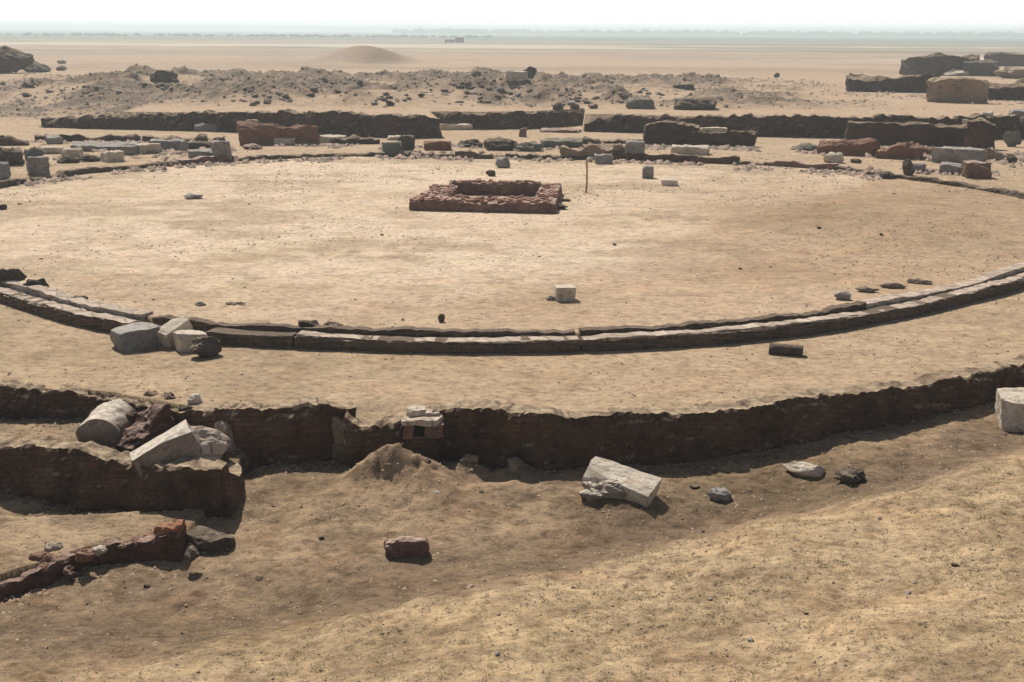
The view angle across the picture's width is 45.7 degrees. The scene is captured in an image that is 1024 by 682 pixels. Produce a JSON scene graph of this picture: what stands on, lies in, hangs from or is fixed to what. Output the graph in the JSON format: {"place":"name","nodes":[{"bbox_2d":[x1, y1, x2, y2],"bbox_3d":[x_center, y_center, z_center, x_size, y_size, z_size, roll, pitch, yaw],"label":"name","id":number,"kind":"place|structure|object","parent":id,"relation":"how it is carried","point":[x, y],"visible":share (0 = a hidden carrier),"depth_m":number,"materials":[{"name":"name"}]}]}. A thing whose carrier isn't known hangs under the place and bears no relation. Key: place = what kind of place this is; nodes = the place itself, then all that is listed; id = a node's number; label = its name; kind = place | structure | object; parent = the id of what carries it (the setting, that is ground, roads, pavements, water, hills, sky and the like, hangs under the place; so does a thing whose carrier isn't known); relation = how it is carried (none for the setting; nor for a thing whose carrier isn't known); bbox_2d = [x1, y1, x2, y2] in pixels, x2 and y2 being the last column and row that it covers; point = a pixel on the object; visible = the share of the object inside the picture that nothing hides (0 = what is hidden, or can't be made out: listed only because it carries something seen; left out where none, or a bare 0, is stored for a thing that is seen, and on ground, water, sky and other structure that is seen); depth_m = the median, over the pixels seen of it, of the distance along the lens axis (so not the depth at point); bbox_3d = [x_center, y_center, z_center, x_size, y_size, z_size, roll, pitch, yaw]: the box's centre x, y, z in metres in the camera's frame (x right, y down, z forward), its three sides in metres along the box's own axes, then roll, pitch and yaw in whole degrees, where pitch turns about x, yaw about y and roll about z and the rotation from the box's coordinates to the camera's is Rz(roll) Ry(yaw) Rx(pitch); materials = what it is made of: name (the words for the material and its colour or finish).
{"place":"outdoors","nodes":[
{"label":"outdoors","id":0,"kind":"place"},
{"bbox_2d":[0,29,1023,681],"bbox_3d":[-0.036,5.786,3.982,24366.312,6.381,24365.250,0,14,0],"label":"ground","id":1,"kind":"structure","parent":0,"point":[674,251],"depth_m":31.77,"materials":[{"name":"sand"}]},
{"bbox_2d":[0,162,10,179],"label":"stone cube","id":2,"kind":"object","parent":1,"relation":"on","point":[5,172],"visible":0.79,"depth_m":64.22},
{"bbox_2d":[0,147,24,164],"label":"boulder","id":3,"kind":"object","parent":1,"relation":"on","point":[12,156],"visible":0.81,"depth_m":70.42,"materials":[{"name":"stone"}]},
{"bbox_2d":[0,135,29,145],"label":"wall","id":4,"kind":"structure","parent":1,"relation":"on","point":[8,140],"depth_m":83.77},
{"bbox_2d":[0,46,33,72],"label":"boulder","id":5,"kind":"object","parent":1,"relation":"on","point":[15,60],"depth_m":172.05,"materials":[{"name":"stone"}]},
{"bbox_2d":[21,61,50,71],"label":"boulder","id":6,"kind":"structure","parent":1,"relation":"on","point":[35,66],"depth_m":196.23,"materials":[{"name":"stone"}]},
{"bbox_2d":[26,156,49,174],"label":"stone cube","id":7,"kind":"object","parent":1,"relation":"on","point":[38,165],"visible":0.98,"depth_m":66.39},
{"bbox_2d":[28,552,62,567],"bbox_3d":[-8.373,4.055,22.090,0.658,0.481,0.605,-13,19,-42],"label":"rubble lump","id":8,"kind":"object","parent":1,"relation":"on","point":[45,559],"visible":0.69,"depth_m":21.96,"materials":[{"name":"stone"}]},
{"bbox_2d":[0,280,152,331],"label":"ring kerb","id":9,"kind":"structure","parent":1,"relation":"on","point":[48,303],"depth_m":35.58,"materials":[{"name":"stone"}]},
{"bbox_2d":[0,268,26,281],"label":"rubble lump","id":10,"kind":"object","parent":9,"relation":"on","point":[12,274],"visible":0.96,"depth_m":38.75,"materials":[{"name":"stone"}]},
{"bbox_2d":[34,133,140,141],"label":"wall","id":11,"kind":"structure","parent":1,"relation":"on","point":[109,137],"depth_m":90.15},
{"bbox_2d":[16,162,162,183],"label":"ring kerb","id":12,"kind":"structure","parent":1,"relation":"on","point":[85,170],"depth_m":68.93,"materials":[{"name":"stone"}]},
{"bbox_2d":[0,519,186,599],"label":"brick wall","id":13,"kind":"structure","parent":1,"relation":"on","point":[166,541],"depth_m":22.56,"materials":[{"name":"brick"}]},
{"bbox_2d":[75,547,94,561],"bbox_3d":[-7.793,3.880,22.153,0.344,0.234,0.375,-5,15,-20],"label":"rubble lump","id":14,"kind":"object","parent":13,"relation":"on","point":[83,554],"visible":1,"depth_m":22.05,"materials":[{"name":"stone"}]},
{"bbox_2d":[70,141,138,150],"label":"stone slab","id":15,"kind":"structure","parent":1,"relation":"on","point":[90,146],"depth_m":79.61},
{"bbox_2d":[76,399,134,447],"bbox_3d":[-9.049,1.899,27.138,0.995,0.871,1.544,0,14,-3],"label":"column drum","id":16,"kind":"object","parent":1,"relation":"on","point":[105,424],"depth_m":26.47,"materials":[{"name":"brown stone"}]},
{"bbox_2d":[0,379,215,428],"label":"trench wall","id":17,"kind":"structure","parent":1,"relation":"on","point":[20,400],"depth_m":28.58,"materials":[{"name":"soil"}]},
{"bbox_2d":[100,150,123,161],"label":"stone block","id":18,"kind":"object","parent":1,"relation":"on","point":[113,156],"depth_m":72.80,"materials":[{"name":"stone"}]},
{"bbox_2d":[0,436,244,517],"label":"corner wall","id":19,"kind":"structure","parent":1,"relation":"on","point":[84,477],"depth_m":24.95,"materials":[{"name":"brick"}]},
{"bbox_2d":[130,419,202,475],"bbox_3d":[-7.102,2.323,25.054,1.329,0.715,0.754,-32,17,-12],"label":"limestone block","id":20,"kind":"object","parent":19,"relation":"on","point":[179,440],"depth_m":24.77,"materials":[{"name":"white stone"}]},
{"bbox_2d":[115,145,138,154],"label":"stone block","id":21,"kind":"object","parent":1,"relation":"on","point":[130,149],"depth_m":76.77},
{"bbox_2d":[110,322,162,351],"bbox_3d":[-10.032,-0.116,32.661,1.254,0.597,0.903,-15,20,-37],"label":"stone slab","id":22,"kind":"object","parent":1,"relation":"on","point":[135,336],"depth_m":32.32,"materials":[{"name":"stone"}]},
{"bbox_2d":[116,403,175,451],"bbox_3d":[-8.037,2.077,26.852,0.694,0.964,1.444,7,46,26],"label":"brick mass","id":23,"kind":"object","parent":1,"relation":"on","point":[153,421],"visible":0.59,"depth_m":26.61,"materials":[{"name":"brick"}]},
{"bbox_2d":[133,143,162,153],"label":"stone block","id":24,"kind":"object","parent":1,"relation":"on","point":[143,148],"depth_m":77.79,"materials":[{"name":"stone"}]},
{"bbox_2d":[150,70,177,82],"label":"boulder","id":25,"kind":"object","parent":1,"relation":"on","point":[158,76],"visible":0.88,"depth_m":141.49,"materials":[{"name":"stone"}]},
{"bbox_2d":[148,138,188,150],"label":"stone slab","id":26,"kind":"structure","parent":1,"relation":"on","point":[177,144],"depth_m":79.22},
{"bbox_2d":[156,317,192,347],"bbox_3d":[-9.128,-0.200,32.890,0.516,0.659,0.919,20,42,28],"label":"stone slab","id":27,"kind":"object","parent":1,"relation":"on","point":[165,331],"depth_m":32.60,"materials":[{"name":"stone"}]},
{"bbox_2d":[141,133,207,141],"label":"wall","id":28,"kind":"structure","parent":1,"relation":"on","point":[199,136],"depth_m":90.91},
{"bbox_2d":[172,330,206,351],"bbox_3d":[-8.578,-0.008,32.421,0.822,0.571,0.642,-8,16,-29],"label":"limestone block","id":29,"kind":"object","parent":1,"relation":"on","point":[182,339],"depth_m":32.12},
{"bbox_2d":[184,545,199,561],"bbox_3d":[-5.867,3.896,22.239,0.281,0.259,0.283,-10,17,-35],"label":"rubble lump","id":30,"kind":"object","parent":1,"relation":"on","point":[191,554],"visible":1,"depth_m":22.17,"materials":[{"name":"stone"}]},
{"bbox_2d":[164,155,233,165],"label":"ring kerb","id":31,"kind":"structure","parent":1,"relation":"on","point":[203,159],"depth_m":73.88,"materials":[{"name":"grey stone"}]},
{"bbox_2d":[187,148,212,158],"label":"stone slab","id":32,"kind":"object","parent":1,"relation":"on","point":[194,153],"depth_m":75.11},
{"bbox_2d":[189,336,221,357],"bbox_3d":[-8.008,0.196,31.700,0.872,0.662,0.612,-6,16,-24],"label":"dark rock","id":33,"kind":"object","parent":1,"relation":"on","point":[206,346],"visible":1,"depth_m":31.58,"materials":[{"name":"stone"}]},
{"bbox_2d":[194,123,217,131],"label":"stone slab","id":34,"kind":"structure","parent":1,"relation":"on","point":[205,127],"depth_m":101.78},
{"bbox_2d":[152,315,267,346],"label":"ring kerb","id":35,"kind":"structure","parent":1,"relation":"on","point":[234,334],"depth_m":33.16,"materials":[{"name":"stone"}]},
{"bbox_2d":[186,525,235,551],"bbox_3d":[-5.761,3.811,23.206,0.973,0.371,0.577,9,11,-17],"label":"dark rock","id":36,"kind":"object","parent":1,"relation":"on","point":[206,539],"visible":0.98,"depth_m":23.06,"materials":[{"name":"stone"}]},
{"bbox_2d":[190,426,231,460],"bbox_3d":[-6.787,2.434,26.168,1.517,1.255,1.311,-4,15,-15],"label":"rock","id":37,"kind":"object","parent":1,"relation":"on","point":[215,444],"visible":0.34,"depth_m":25.91,"materials":[{"name":"stone"}]},
{"bbox_2d":[211,140,231,159],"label":"stone block","id":38,"kind":"object","parent":1,"relation":"on","point":[220,148],"depth_m":74.66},
{"bbox_2d":[214,420,236,452],"bbox_3d":[-6.316,2.260,26.889,0.581,1.091,0.601,-3,15,-13],"label":"boulder","id":39,"kind":"object","parent":1,"relation":"on","point":[224,427],"visible":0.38,"depth_m":26.68,"materials":[{"name":"grey stone"}]},
{"bbox_2d":[39,108,441,137],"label":"scarp wall","id":40,"kind":"structure","parent":1,"relation":"on","point":[346,123],"depth_m":99.59,"materials":[{"name":"soil"}]},
{"bbox_2d":[0,32,492,37],"bbox_3d":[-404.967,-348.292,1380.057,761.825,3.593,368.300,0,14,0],"label":"woodland","id":41,"kind":"object","parent":1,"relation":"on","point":[195,34],"visible":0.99,"depth_m":1390.01,"materials":[{"name":"grey plant"}]},
{"bbox_2d":[236,121,319,145],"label":"brick block","id":42,"kind":"structure","parent":1,"relation":"on","point":[254,132],"depth_m":85.81,"materials":[{"name":"brick"}]},
{"bbox_2d":[256,323,301,347],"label":"ring kerb","id":43,"kind":"structure","parent":1,"relation":"on","point":[280,335],"depth_m":32.61,"materials":[{"name":"stone"}]},
{"bbox_2d":[213,397,356,468],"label":"trench wall","id":44,"kind":"structure","parent":1,"relation":"on","point":[300,430],"depth_m":26.86,"materials":[{"name":"brick"}]},
{"bbox_2d":[238,152,387,160],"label":"ring kerb","id":45,"kind":"structure","parent":1,"relation":"on","point":[273,157],"depth_m":77.62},
{"bbox_2d":[330,134,379,143],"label":"wall","id":46,"kind":"structure","parent":1,"relation":"on","point":[353,139],"depth_m":88.74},
{"bbox_2d":[382,141,402,152],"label":"stone block","id":47,"kind":"structure","parent":1,"relation":"on","point":[396,147],"depth_m":79.08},
{"bbox_2d":[384,536,428,558],"bbox_3d":[-1.954,3.818,22.516,0.835,0.398,0.341,-2,14,-9],"label":"brick lump","id":48,"kind":"object","parent":1,"relation":"on","point":[399,547],"visible":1,"depth_m":22.39,"materials":[{"name":"brick"}]},
{"bbox_2d":[398,135,414,150],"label":"stone block","id":49,"kind":"object","parent":1,"relation":"on","point":[408,142],"depth_m":80.72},
{"bbox_2d":[344,399,526,468],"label":"trench wall","id":50,"kind":"structure","parent":1,"relation":"on","point":[487,432],"depth_m":26.62,"materials":[{"name":"brick"}]},
{"bbox_2d":[401,405,443,462],"bbox_3d":[-1.955,2.118,26.738,0.946,1.300,0.801,-1,14,-4],"label":"stone drain","id":51,"kind":"object","parent":50,"relation":"in","point":[424,424],"visible":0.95,"depth_m":26.49,"materials":[{"name":"stone"}]},
{"bbox_2d":[294,324,580,353],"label":"ring kerb","id":52,"kind":"structure","parent":1,"relation":"on","point":[407,339],"depth_m":32.35,"materials":[{"name":"stone"}]},
{"bbox_2d":[424,140,451,150],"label":"brick block","id":53,"kind":"object","parent":1,"relation":"on","point":[438,145],"depth_m":81.56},
{"bbox_2d":[440,123,472,129],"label":"stone slab","id":54,"kind":"structure","parent":1,"relation":"on","point":[456,126],"depth_m":104.71,"materials":[{"name":"stone"}]},
{"bbox_2d":[0,63,924,119],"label":"rubble","id":55,"kind":"object","parent":1,"relation":"on","point":[319,79],"visible":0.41,"depth_m":129.44,"materials":[{"name":"stone"}]},
{"bbox_2d":[455,150,492,158],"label":"ring kerb","id":56,"kind":"structure","parent":1,"relation":"on","point":[468,154],"depth_m":78.23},
{"bbox_2d":[409,178,561,213],"bbox_3d":[-1.076,-6.989,58.342,6.794,0.933,6.846,2,14,5],"label":"brick enclosure","id":57,"kind":"object","parent":1,"relation":"on","point":[452,197],"visible":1,"depth_m":56.30,"materials":[{"name":"brick"}]},
{"bbox_2d":[0,401,995,617],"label":"fallen crumbs","id":58,"kind":"object","parent":1,"relation":"on","point":[30,591],"visible":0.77,"depth_m":26.43,"materials":[{"name":"soil"}]},
{"bbox_2d":[483,137,514,150],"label":"rubble lump","id":59,"kind":"object","parent":1,"relation":"on","point":[498,144],"visible":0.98,"depth_m":81.88,"materials":[{"name":"stone"}]},
{"bbox_2d":[432,110,583,128],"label":"scarp wall","id":60,"kind":"structure","parent":1,"relation":"on","point":[518,119],"depth_m":106.04,"materials":[{"name":"soil"}]},
{"bbox_2d":[0,423,1023,681],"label":"earth clods","id":61,"kind":"object","parent":1,"relation":"on","point":[552,565],"visible":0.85,"depth_m":21.12,"materials":[{"name":"soil"}]},
{"bbox_2d":[0,509,1023,681],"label":"grit","id":62,"kind":"object","parent":1,"relation":"on","point":[549,610],"visible":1,"depth_m":19.54,"materials":[{"name":"gravel"}]},
{"bbox_2d":[3,76,1023,185],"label":"masonry debris","id":63,"kind":"object","parent":1,"relation":"on","point":[616,161],"visible":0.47,"depth_m":76.15,"materials":[{"name":"stone"}]},
{"bbox_2d":[504,71,528,81],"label":"stone slab","id":64,"kind":"structure","parent":1,"relation":"on","point":[517,76],"depth_m":125.42,"materials":[{"name":"stone"}]},
{"bbox_2d":[514,141,543,151],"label":"rubble lump","id":65,"kind":"object","parent":1,"relation":"on","point":[533,146],"visible":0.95,"depth_m":81.20,"materials":[{"name":"grey stone"}]},
{"bbox_2d":[505,153,592,159],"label":"ring kerb","id":66,"kind":"structure","parent":1,"relation":"on","point":[544,157],"depth_m":78.17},
{"bbox_2d":[540,127,580,132],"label":"stone slab","id":67,"kind":"structure","parent":1,"relation":"on","point":[568,130],"depth_m":102.86,"materials":[{"name":"beige stone"}]},
{"bbox_2d":[540,138,582,147],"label":"stone slab","id":68,"kind":"structure","parent":1,"relation":"on","point":[568,142],"depth_m":85.78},
{"bbox_2d":[553,284,575,301],"bbox_3d":[1.593,-1.445,36.891,0.638,0.461,0.516,-2,14,-7],"label":"limestone block","id":69,"kind":"object","parent":1,"relation":"on","point":[565,292],"depth_m":36.66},
{"bbox_2d":[560,142,624,156],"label":"wall","id":70,"kind":"structure","parent":1,"relation":"on","point":[590,148],"depth_m":77.98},
{"bbox_2d":[579,479,626,501],"bbox_3d":[1.932,3.044,24.848,1.116,0.542,0.825,2,14,5],"label":"rock","id":71,"kind":"object","parent":1,"relation":"on","point":[604,489],"visible":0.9,"depth_m":24.58,"materials":[{"name":"grey stone"}]},
{"bbox_2d":[581,456,660,507],"bbox_3d":[2.257,2.880,24.965,1.497,0.413,0.816,19,38,21],"label":"limestone slab","id":72,"kind":"object","parent":71,"relation":"on","point":[640,488],"depth_m":24.81,"materials":[{"name":"stone"}]},
{"bbox_2d":[594,153,613,163],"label":"stone block","id":73,"kind":"object","parent":1,"relation":"on","point":[604,159],"depth_m":75.21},
{"bbox_2d":[626,97,653,108],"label":"stone block","id":74,"kind":"object","parent":1,"relation":"on","point":[639,103],"depth_m":110.90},
{"bbox_2d":[643,120,699,144],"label":"ruined wall","id":75,"kind":"structure","parent":1,"relation":"on","point":[667,132],"depth_m":90.41,"materials":[{"name":"stone"}]},
{"bbox_2d":[611,152,739,163],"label":"ring kerb","id":76,"kind":"structure","parent":1,"relation":"on","point":[674,157],"depth_m":76.48,"materials":[{"name":"stone"}]},
{"bbox_2d":[625,140,644,153],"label":"stone block","id":77,"kind":"object","parent":76,"relation":"on","point":[634,146],"depth_m":77.30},
{"bbox_2d":[670,144,709,154],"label":"stone slab","id":78,"kind":"structure","parent":1,"relation":"on","point":[692,149],"depth_m":79.23,"materials":[{"name":"stone"}]},
{"bbox_2d":[674,98,716,109],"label":"stone block","id":79,"kind":"object","parent":1,"relation":"on","point":[694,104],"depth_m":110.19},
{"bbox_2d":[392,28,1023,36],"bbox_3d":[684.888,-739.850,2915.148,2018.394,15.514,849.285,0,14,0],"label":"woodland","id":80,"kind":"object","parent":1,"relation":"on","point":[727,32],"visible":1,"depth_m":2902.27,"materials":[{"name":"plant"}]},
{"bbox_2d":[707,487,731,501],"bbox_3d":[4.277,3.178,25.055,0.511,0.335,0.391,3,15,10],"label":"boulder","id":81,"kind":"object","parent":1,"relation":"on","point":[720,494],"visible":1,"depth_m":24.95,"materials":[{"name":"grey stone"}]},
{"bbox_2d":[689,130,756,146],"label":"ruined wall","id":82,"kind":"structure","parent":1,"relation":"on","point":[732,138],"depth_m":87.92,"materials":[{"name":"stone"}]},
{"bbox_2d":[579,300,881,351],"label":"ring kerb","id":83,"kind":"structure","parent":1,"relation":"on","point":[771,326],"depth_m":33.54,"materials":[{"name":"stone"}]},
{"bbox_2d":[522,355,1023,470],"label":"trench wall","id":84,"kind":"structure","parent":1,"relation":"on","point":[555,439],"depth_m":27.31,"materials":[{"name":"brick"}]},
{"bbox_2d":[737,160,838,169],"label":"ring kerb","id":85,"kind":"structure","parent":1,"relation":"on","point":[801,164],"depth_m":73.90,"materials":[{"name":"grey stone"}]},
{"bbox_2d":[584,112,1023,138],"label":"scarp wall","id":86,"kind":"structure","parent":1,"relation":"on","point":[809,126],"depth_m":99.63,"materials":[{"name":"soil"}]},
{"bbox_2d":[783,462,825,476],"bbox_3d":[6.313,2.780,26.264,0.902,0.346,0.547,4,15,14],"label":"boulder","id":87,"kind":"object","parent":1,"relation":"on","point":[804,469],"visible":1,"depth_m":26.08,"materials":[{"name":"stone"}]},
{"bbox_2d":[823,152,843,163],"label":"boulder","id":88,"kind":"object","parent":1,"relation":"on","point":[834,157],"visible":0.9,"depth_m":74.73,"materials":[{"name":"stone"}]},
{"bbox_2d":[817,138,880,155],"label":"brick row","id":89,"kind":"object","parent":1,"relation":"on","point":[859,147],"visible":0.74,"depth_m":79.22,"materials":[{"name":"brick"}]},
{"bbox_2d":[834,467,865,483],"bbox_3d":[7.108,2.840,25.577,0.642,0.324,0.602,5,15,16],"label":"boulder","id":90,"kind":"object","parent":1,"relation":"on","point":[852,475],"visible":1,"depth_m":25.45,"materials":[{"name":"stone"}]},
{"bbox_2d":[845,73,939,92],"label":"ruined wall","id":91,"kind":"structure","parent":1,"relation":"on","point":[878,83],"depth_m":147.70,"materials":[{"name":"stone"}]},
{"bbox_2d":[875,141,923,159],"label":"brick row","id":92,"kind":"object","parent":1,"relation":"on","point":[912,150],"visible":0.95,"depth_m":77.03,"materials":[{"name":"stone"}]},
{"bbox_2d":[844,121,966,146],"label":"ruined wall","id":93,"kind":"structure","parent":1,"relation":"on","point":[921,133],"depth_m":90.93,"materials":[{"name":"stone"}]},
{"bbox_2d":[899,52,979,75],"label":"ruined wall","id":94,"kind":"structure","parent":1,"relation":"on","point":[937,63],"depth_m":205.99,"materials":[{"name":"stone"}]},
{"bbox_2d":[859,262,1023,322],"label":"ring kerb","id":95,"kind":"structure","parent":1,"relation":"on","point":[990,284],"depth_m":38.27,"materials":[{"name":"stone"}]},
{"bbox_2d":[939,162,961,173],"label":"stone block","id":96,"kind":"object","parent":1,"relation":"on","point":[947,167],"depth_m":69.20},
{"bbox_2d":[926,77,988,103],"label":"ruined wall","id":97,"kind":"structure","parent":1,"relation":"on","point":[959,90],"depth_m":124.50,"materials":[{"name":"stone"}]},
{"bbox_2d":[931,146,986,163],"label":"stone beam","id":98,"kind":"structure","parent":1,"relation":"on","point":[950,154],"depth_m":74.63,"materials":[{"name":"stone"}]},
{"bbox_2d":[894,174,1023,198],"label":"ring kerb","id":99,"kind":"structure","parent":1,"relation":"on","point":[1005,191],"depth_m":65.04,"materials":[{"name":"stone"}]},
{"bbox_2d":[961,160,991,178],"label":"stone cube","id":100,"kind":"object","parent":1,"relation":"on","point":[975,169],"visible":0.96,"depth_m":67.48,"materials":[{"name":"red stone"}]},
{"bbox_2d":[964,117,995,148],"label":"ruined wall","id":101,"kind":"structure","parent":1,"relation":"on","point":[980,132],"depth_m":86.14,"materials":[{"name":"stone"}]},
{"bbox_2d":[962,59,999,75],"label":"ruined wall","id":102,"kind":"structure","parent":1,"relation":"on","point":[987,67],"depth_m":202.38,"materials":[{"name":"stone"}]},
{"bbox_2d":[986,147,1015,160],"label":"stone block","id":103,"kind":"structure","parent":1,"relation":"on","point":[992,152],"depth_m":76.87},
{"bbox_2d":[984,52,1023,65],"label":"ruined wall","id":104,"kind":"structure","parent":1,"relation":"on","point":[1009,59],"depth_m":271.51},
{"bbox_2d":[988,78,1023,100],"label":"ruined wall","id":105,"kind":"structure","parent":1,"relation":"on","point":[1012,91],"depth_m":131.09,"materials":[{"name":"stone"}]},
{"bbox_2d":[993,66,1023,78],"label":"earth lump","id":106,"kind":"object","parent":1,"relation":"on","point":[1011,72],"visible":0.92,"depth_m":193.11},
{"bbox_2d":[995,387,1023,431],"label":"limestone block","id":107,"kind":"object","parent":1,"relation":"on","point":[1009,406],"depth_m":28.58,"materials":[{"name":"stone"}]},
{"bbox_2d":[1002,130,1021,146],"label":"boulder","id":108,"kind":"object","parent":1,"relation":"on","point":[1013,139],"visible":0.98,"depth_m":90.33,"materials":[{"name":"grey stone"}]},
{"bbox_2d":[0,0,1023,33],"label":"sky","id":109,"kind":"structure","parent":0,"point":[742,16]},
{"bbox_2d":[769,343,803,355],"bbox_3d":[7.266,0.232,32.224,0.892,0.322,0.345,4,15,16],"label":"stone block","id":110,"kind":"object","parent":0,"point":[783,349],"depth_m":32.10,"materials":[{"name":"stone"}]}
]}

